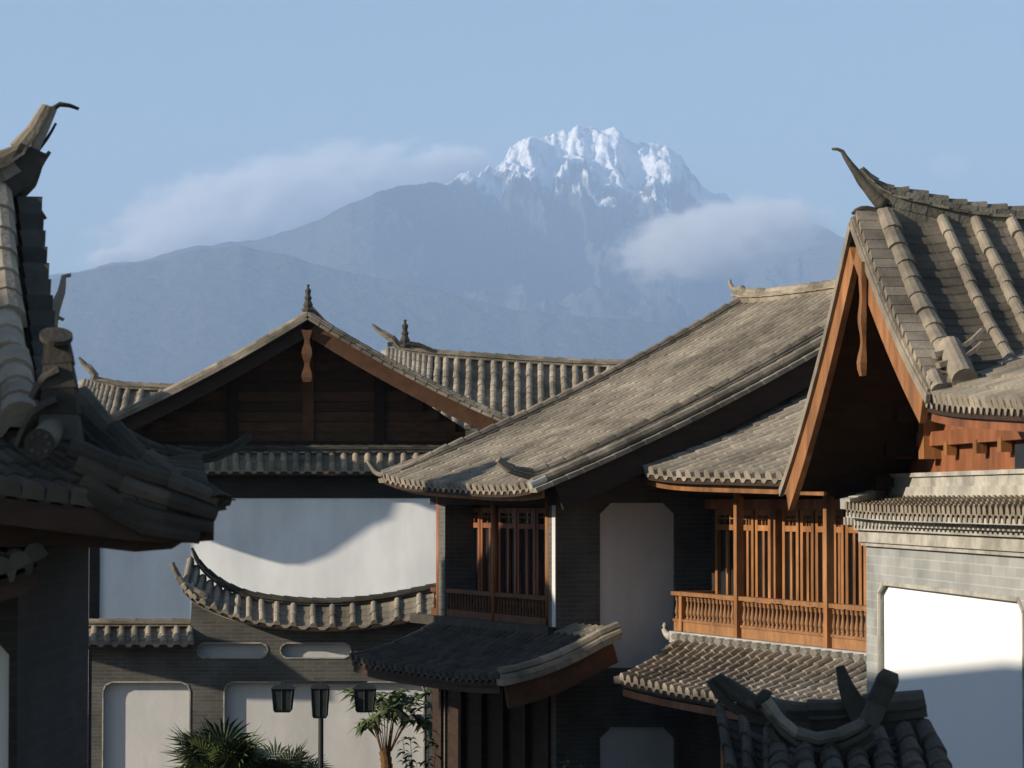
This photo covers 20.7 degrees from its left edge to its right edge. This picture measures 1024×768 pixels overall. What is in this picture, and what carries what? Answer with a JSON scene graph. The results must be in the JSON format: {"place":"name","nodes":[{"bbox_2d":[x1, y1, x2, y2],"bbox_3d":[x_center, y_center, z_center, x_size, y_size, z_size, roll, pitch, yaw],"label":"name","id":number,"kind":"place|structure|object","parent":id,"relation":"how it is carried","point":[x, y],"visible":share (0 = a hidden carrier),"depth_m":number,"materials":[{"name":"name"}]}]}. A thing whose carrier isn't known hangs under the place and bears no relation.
{"place":"outdoors","nodes":[
{"label":"outdoors","id":0,"kind":"place"},
{"bbox_2d":[0,102,252,767],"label":"dark roofed house","id":1,"kind":"structure","parent":0,"point":[82,471],"depth_m":13.64,"materials":[{"name":"grey tile"}]},
{"bbox_2d":[77,357,175,413],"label":"tiled house","id":2,"kind":"structure","parent":0,"point":[112,396],"depth_m":87.86,"materials":[{"name":"grey tile"}]},
{"bbox_2d":[89,548,435,767],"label":"panelled courtyard wall","id":3,"kind":"structure","parent":0,"point":[239,653],"depth_m":56.86,"materials":[{"name":"grey brick"}]},
{"bbox_2d":[88,285,510,767],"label":"timber gable house","id":4,"kind":"structure","parent":0,"point":[315,405],"depth_m":64.94,"materials":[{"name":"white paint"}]},
{"bbox_2d":[49,125,844,383],"bbox_3d":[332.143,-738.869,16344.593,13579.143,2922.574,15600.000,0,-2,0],"label":"snow mountain","id":5,"kind":"structure","parent":0,"point":[590,242],"depth_m":16469.20,"materials":[{"name":"stone"}]},
{"bbox_2d":[371,320,623,430],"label":"tiled house","id":6,"kind":"structure","parent":0,"point":[510,384],"depth_m":81.56,"materials":[{"name":"grey tile"}]},
{"bbox_2d":[0,0,1023,274],"label":"sky","id":7,"kind":"structure","parent":0,"point":[196,122],"materials":[{"name":"blue"}]},
{"bbox_2d":[560,759,584,767],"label":"young shrub","id":8,"kind":"object","parent":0,"point":[568,766],"visible":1,"depth_m":42.06,"materials":[{"name":"green plant"}]},
{"bbox_2d":[778,147,1023,767],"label":"open gable house","id":9,"kind":"structure","parent":0,"point":[911,426],"depth_m":25.62,"materials":[{"name":"grey tile"}]},
{"label":"ground","id":10,"kind":"structure","parent":0,"visible":0},
{"bbox_2d":[161,716,302,767],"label":"fan palm","id":11,"kind":"object","parent":10,"relation":"on","point":[210,748],"visible":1,"depth_m":51.50,"materials":[{"name":"green plant"}]},
{"bbox_2d":[241,738,332,767],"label":"fan palm","id":12,"kind":"object","parent":10,"relation":"on","point":[298,752],"visible":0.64,"depth_m":53.00,"materials":[{"name":"green plant"}]},
{"bbox_2d":[271,681,377,767],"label":"courtyard lamp","id":13,"kind":"object","parent":10,"relation":"on","point":[282,692],"visible":1,"depth_m":49.65,"materials":[{"name":"metal"}]},
{"bbox_2d":[335,687,431,767],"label":"bare trunk tree","id":14,"kind":"object","parent":10,"relation":"on","point":[393,705],"visible":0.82,"depth_m":52.51,"materials":[{"name":"green plant"}]},
{"bbox_2d":[396,728,442,767],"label":"leafy shrub","id":15,"kind":"object","parent":10,"relation":"on","point":[411,761],"visible":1,"depth_m":46.34,"materials":[{"name":"green plant"}]},
{"bbox_2d":[349,278,835,767],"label":"long roofed house","id":16,"kind":"structure","parent":10,"relation":"on","point":[572,553],"depth_m":44.77,"materials":[{"name":"grey tile"}]},
{"bbox_2d":[473,508,479,609],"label":"lattice window","id":17,"kind":"structure","parent":16,"relation":"in","point":[476,511],"depth_m":48.26,"materials":[{"name":"red wood"}]},
{"bbox_2d":[480,508,490,610],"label":"lattice window","id":18,"kind":"structure","parent":16,"relation":"in","point":[485,513],"depth_m":47.97,"materials":[{"name":"red wood"}]},
{"bbox_2d":[499,508,516,613],"bbox_3d":[-0.047,3.021,46.994,0.072,1.881,0.748,1,-3,-23],"label":"lattice window","id":19,"kind":"structure","parent":16,"relation":"in","point":[507,516],"depth_m":47.00,"materials":[{"name":"red wood"}]},
{"bbox_2d":[517,508,535,615],"bbox_3d":[0.266,2.991,46.271,0.072,1.881,0.748,1,-3,-23],"label":"lattice window","id":20,"kind":"structure","parent":16,"relation":"in","point":[528,526],"depth_m":46.27,"materials":[{"name":"red wood"}]},
{"bbox_2d":[536,508,544,615],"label":"lattice window","id":21,"kind":"structure","parent":16,"relation":"in","point":[540,512],"depth_m":45.81,"materials":[{"name":"red wood"}]},
{"bbox_2d":[614,388,866,767],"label":"house","id":22,"kind":"structure","parent":10,"relation":"on","point":[785,613],"depth_m":41.13,"materials":[{"name":"grey tile"}]},
{"bbox_2d":[715,509,733,620],"bbox_3d":[3.373,2.823,43.655,0.072,1.731,0.842,1,-3,-20],"label":"lattice window","id":23,"kind":"structure","parent":22,"relation":"in","point":[724,538],"depth_m":43.84,"materials":[{"name":"orange wood"}]},
{"bbox_2d":[744,510,754,622],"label":"lattice window","id":24,"kind":"structure","parent":22,"relation":"in","point":[749,515],"depth_m":42.89,"materials":[{"name":"orange wood"}]},
{"bbox_2d":[755,510,767,624],"bbox_3d":[3.830,2.770,42.390,0.072,1.731,0.542,1,-3,-20],"label":"lattice window","id":25,"kind":"structure","parent":22,"relation":"in","point":[761,516],"depth_m":42.53,"materials":[{"name":"orange wood"}]},
{"bbox_2d":[782,510,800,627],"bbox_3d":[4.157,2.733,41.486,0.072,1.731,0.552,1,-3,-20],"label":"lattice window","id":26,"kind":"structure","parent":22,"relation":"in","point":[790,519],"depth_m":41.49,"materials":[{"name":"orange wood"}]},
{"bbox_2d":[800,510,815,628],"bbox_3d":[4.341,2.711,40.958,0.060,1.731,0.438,1,-3,-20],"label":"lattice window","id":27,"kind":"structure","parent":22,"relation":"in","point":[807,517],"depth_m":40.96,"materials":[{"name":"orange wood"}]},
{"bbox_2d":[815,510,822,629],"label":"lattice window","id":28,"kind":"structure","parent":22,"relation":"in","point":[818,513],"depth_m":40.62,"materials":[{"name":"orange wood"}]},
{"bbox_2d":[834,510,845,631],"bbox_3d":[4.690,2.671,39.993,0.060,1.731,0.320,1,-3,-20],"label":"lattice window","id":29,"kind":"structure","parent":22,"relation":"in","point":[839,529],"depth_m":39.98,"materials":[{"name":"orange wood"}]},
{"bbox_2d":[845,510,863,633],"bbox_3d":[4.856,2.653,39.552,0.072,1.731,0.499,1,-3,-20],"label":"lattice window","id":30,"kind":"structure","parent":22,"relation":"in","point":[854,569],"depth_m":39.56,"materials":[{"name":"orange wood"}]},
{"bbox_2d":[863,546,865,633],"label":"lattice window","id":31,"kind":"structure","parent":22,"relation":"in","point":[864,547],"depth_m":39.21,"materials":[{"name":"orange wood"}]},
{"bbox_2d":[706,665,951,767],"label":"tiled gateway","id":32,"kind":"object","parent":10,"relation":"on","point":[882,724],"visible":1,"depth_m":17.18,"materials":[{"name":"tile"}]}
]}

